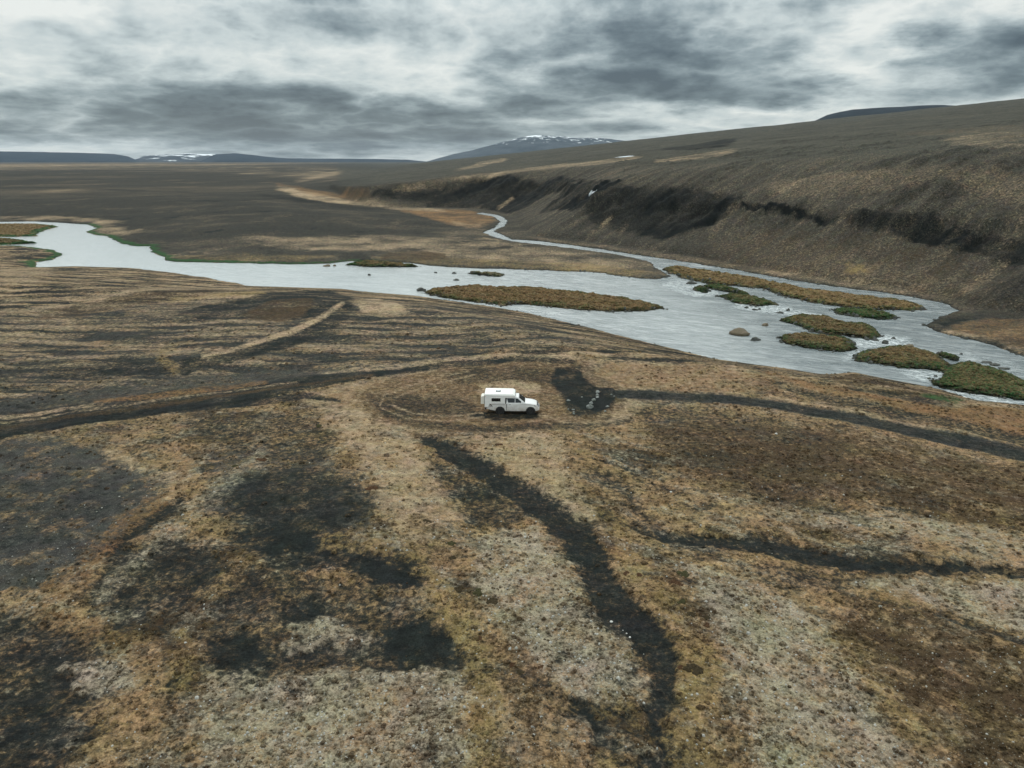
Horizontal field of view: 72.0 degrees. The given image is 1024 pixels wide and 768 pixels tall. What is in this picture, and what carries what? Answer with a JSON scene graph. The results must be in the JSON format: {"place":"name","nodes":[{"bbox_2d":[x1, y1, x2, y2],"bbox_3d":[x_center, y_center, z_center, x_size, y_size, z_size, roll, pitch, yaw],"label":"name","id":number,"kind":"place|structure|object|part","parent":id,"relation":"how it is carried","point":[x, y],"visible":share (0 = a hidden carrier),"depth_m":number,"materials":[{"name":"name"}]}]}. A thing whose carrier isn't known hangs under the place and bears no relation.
{"place":"outdoors","nodes":[
{"label":"outdoors","id":0,"kind":"place"},
{"bbox_2d":[0,151,139,161],"bbox_3d":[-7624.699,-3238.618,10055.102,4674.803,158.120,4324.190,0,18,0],"label":"hills","id":1,"kind":"structure","parent":0,"point":[8,156],"depth_m":9855.02,"materials":[{"name":"grey stone"}]},
{"bbox_2d":[135,153,214,161],"bbox_3d":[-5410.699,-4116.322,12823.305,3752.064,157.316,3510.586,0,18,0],"label":"mountain","id":2,"kind":"structure","parent":0,"point":[187,157],"depth_m":11744.92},
{"bbox_2d":[0,360,452,436],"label":"dirt road","id":3,"kind":"structure","parent":0,"point":[128,406],"depth_m":75.63,"materials":[{"name":"brown soil"}]},
{"bbox_2d":[200,153,425,161],"bbox_3d":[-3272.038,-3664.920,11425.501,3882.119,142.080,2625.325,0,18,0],"label":"hills","id":4,"kind":"structure","parent":0,"point":[234,157],"depth_m":10803.23,"materials":[{"name":"grey stone"}]},
{"bbox_2d":[0,162,1023,767],"bbox_3d":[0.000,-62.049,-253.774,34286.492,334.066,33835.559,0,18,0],"label":"ground","id":5,"kind":"structure","parent":0,"point":[262,212],"depth_m":51.94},
{"bbox_2d":[365,485,377,491],"bbox_3d":[-10.656,8.020,53.998,0.980,0.229,1.236,-12,21,-34],"label":"heath cushion","id":6,"kind":"object","parent":5,"relation":"on","point":[374,487],"visible":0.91,"depth_m":54.03,"materials":[{"name":"brown plant"}]},
{"bbox_2d":[454,585,463,591],"bbox_3d":[-3.116,12.159,42.016,0.754,0.168,0.625,-13,22,-35],"label":"heath cushion","id":7,"kind":"object","parent":5,"relation":"on","point":[459,588],"visible":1,"depth_m":41.93,"materials":[{"name":"brown plant"}]},
{"bbox_2d":[472,588,482,595],"bbox_3d":[-2.031,12.269,41.643,0.619,0.149,0.792,0,18,0],"label":"heath cushion","id":8,"kind":"object","parent":5,"relation":"on","point":[477,591],"visible":1,"depth_m":41.53,"materials":[{"name":"plant"}]},
{"bbox_2d":[486,598,497,604],"bbox_3d":[-1.106,12.567,40.914,0.757,0.176,0.718,6,19,18],"label":"heath cushion","id":9,"kind":"object","parent":5,"relation":"on","point":[494,601],"visible":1,"depth_m":40.78,"materials":[{"name":"brown plant"}]},
{"bbox_2d":[481,388,538,414],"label":"camper truck","id":10,"kind":"object","parent":5,"relation":"on","point":[500,400],"visible":1,"depth_m":70.84,"materials":[{"name":"white paint"}]},
{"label":"door","id":11,"kind":"part","parent":10,"relation":"part of","materials":[{"name":"white paint"}]},
{"bbox_2d":[0,317,1023,767],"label":"heath tufts","id":12,"kind":"object","parent":5,"relation":"on","point":[394,761],"visible":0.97,"depth_m":37.20,"materials":[{"name":"brown plant"}]},
{"bbox_2d":[3,441,1023,767],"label":"scattered stones","id":13,"kind":"object","parent":5,"relation":"on","point":[569,667],"visible":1,"depth_m":34.60,"materials":[{"name":"grey stone"}]},
{"bbox_2d":[515,669,524,674],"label":"heath cushion","id":14,"kind":"object","parent":5,"relation":"on","point":[521,672],"visible":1,"depth_m":35.15,"materials":[{"name":"brown plant"}]},
{"bbox_2d":[564,387,617,417],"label":"gravel pad","id":15,"kind":"object","parent":5,"relation":"on","point":[578,403],"visible":1,"depth_m":75.06,"materials":[{"name":"grey gravel"}]},
{"bbox_2d":[670,579,683,586],"bbox_3d":[9.943,12.024,42.549,0.898,0.181,0.691,12,21,33],"label":"heath cushion","id":16,"kind":"object","parent":5,"relation":"on","point":[676,582],"visible":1,"depth_m":42.56,"materials":[{"name":"plant"}]},
{"bbox_2d":[677,599,684,603],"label":"heath cushion","id":17,"kind":"object","parent":5,"relation":"on","point":[682,601],"visible":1,"depth_m":40.34,"materials":[{"name":"green plant"}]},
{"bbox_2d":[676,570,689,577],"bbox_3d":[10.626,11.730,43.632,0.738,0.176,0.826,-3,18,-9],"label":"heath cushion","id":18,"kind":"object","parent":5,"relation":"on","point":[684,573],"visible":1,"depth_m":43.59,"materials":[{"name":"green plant"}]},
{"bbox_2d":[687,612,694,616],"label":"heath cushion","id":19,"kind":"object","parent":5,"relation":"on","point":[692,614],"visible":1,"depth_m":39.27,"materials":[{"name":"plant"}]},
{"bbox_2d":[359,265,1023,401],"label":"river cobbles","id":20,"kind":"object","parent":5,"relation":"on","point":[811,330],"visible":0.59,"depth_m":145.69,"materials":[{"name":"grey stone"}]},
{"bbox_2d":[683,663,702,676],"bbox_3d":[9.082,14.202,35.275,1.094,0.196,0.797,17,24,42],"label":"heath cushion","id":21,"kind":"object","parent":5,"relation":"on","point":[698,670],"visible":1,"depth_m":35.17,"materials":[{"name":"brown plant"}]},
{"bbox_2d":[701,612,709,619],"bbox_3d":[10.767,12.857,39.161,0.500,0.158,0.672,9,20,27],"label":"heath cushion","id":22,"kind":"object","parent":5,"relation":"on","point":[706,617],"visible":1,"depth_m":39.03,"materials":[{"name":"brown plant"}]},
{"bbox_2d":[707,286,748,294],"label":"island","id":23,"kind":"structure","parent":5,"relation":"on","point":[722,290],"depth_m":169.60,"materials":[{"name":"green plant"}]},
{"bbox_2d":[718,295,777,305],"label":"island","id":24,"kind":"structure","parent":5,"relation":"on","point":[749,303],"depth_m":153.36,"materials":[{"name":"green plant"}]},
{"bbox_2d":[664,266,924,310],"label":"island","id":25,"kind":"structure","parent":5,"relation":"on","point":[914,308],"depth_m":161.92,"materials":[{"name":"plant"}]},
{"bbox_2d":[616,390,1023,460],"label":"footpath","id":26,"kind":"structure","parent":5,"relation":"on","point":[976,444],"depth_m":69.71,"materials":[{"name":"black soil"}]},
{"bbox_2d":[779,316,882,339],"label":"island","id":27,"kind":"structure","parent":5,"relation":"on","point":[862,332],"depth_m":128.27,"materials":[{"name":"plant"}]},
{"bbox_2d":[0,213,1023,404],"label":"river","id":28,"kind":"structure","parent":0,"point":[695,322],"depth_m":155.67,"materials":[{"name":"liquid"}]},
{"bbox_2d":[0,238,35,244],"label":"island","id":29,"kind":"structure","parent":28,"relation":"in","point":[20,242],"depth_m":265.31,"materials":[{"name":"green plant"}]},
{"bbox_2d":[0,223,57,236],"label":"island","id":30,"kind":"structure","parent":28,"relation":"in","point":[33,233],"depth_m":310.89,"materials":[{"name":"brown plant"}]},
{"bbox_2d":[346,260,415,266],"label":"island","id":31,"kind":"structure","parent":28,"relation":"in","point":[362,265],"depth_m":207.98,"materials":[{"name":"green plant"}]},
{"bbox_2d":[473,272,502,276],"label":"island","id":32,"kind":"structure","parent":28,"relation":"in","point":[501,274],"depth_m":191.72,"materials":[{"name":"green plant"}]},
{"bbox_2d":[0,223,1023,399],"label":"turf clumps","id":33,"kind":"object","parent":28,"relation":"on","point":[930,360],"visible":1,"depth_m":139.57,"materials":[{"name":"plant"}]},
{"bbox_2d":[425,285,663,311],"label":"island","id":34,"kind":"structure","parent":28,"relation":"in","point":[556,306],"depth_m":154.43,"materials":[{"name":"plant"}]},
{"bbox_2d":[729,327,749,335],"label":"river rock","id":35,"kind":"object","parent":28,"relation":"in","point":[739,331],"visible":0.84,"depth_m":126.24,"materials":[{"name":"beige stone"}]},
{"bbox_2d":[751,337,760,340],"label":"river rock","id":36,"kind":"object","parent":28,"relation":"in","point":[755,339],"visible":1,"depth_m":122.50,"materials":[{"name":"grey stone"}]},
{"bbox_2d":[782,333,856,351],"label":"island","id":37,"kind":"structure","parent":28,"relation":"in","point":[807,344],"depth_m":119.22,"materials":[{"name":"plant"}]},
{"bbox_2d":[833,309,896,319],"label":"island","id":38,"kind":"structure","parent":28,"relation":"in","point":[890,317],"depth_m":141.16,"materials":[{"name":"green plant"}]},
{"bbox_2d":[854,346,947,371],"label":"island","id":39,"kind":"structure","parent":28,"relation":"in","point":[863,359],"depth_m":108.94,"materials":[{"name":"plant"}]},
{"bbox_2d":[931,364,1023,400],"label":"island","id":40,"kind":"structure","parent":28,"relation":"in","point":[993,395],"depth_m":95.22,"materials":[{"name":"green plant"}]},
{"bbox_2d":[0,0,1023,161],"label":"sky","id":41,"kind":"structure","parent":0,"point":[418,80],"materials":[{"name":"grey"}]},
{"bbox_2d":[427,135,622,161],"bbox_3d":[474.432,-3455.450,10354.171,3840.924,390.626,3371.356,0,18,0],"label":"mountain","id":42,"kind":"structure","parent":0,"point":[530,143],"depth_m":9623.43,"materials":[{"name":"grey stone"}]},
{"bbox_2d":[338,98,1023,312],"bbox_3d":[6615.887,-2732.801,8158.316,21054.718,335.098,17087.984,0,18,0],"label":"hillside","id":43,"kind":"structure","parent":0,"point":[930,201],"depth_m":243.63,"materials":[{"name":"brown soil"}]},
{"bbox_2d":[815,105,953,120],"bbox_3d":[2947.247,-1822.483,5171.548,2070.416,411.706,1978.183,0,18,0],"label":"mesa","id":44,"kind":"structure","parent":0,"point":[860,112],"depth_m":5055.33,"materials":[{"name":"grey stone"}]}
]}

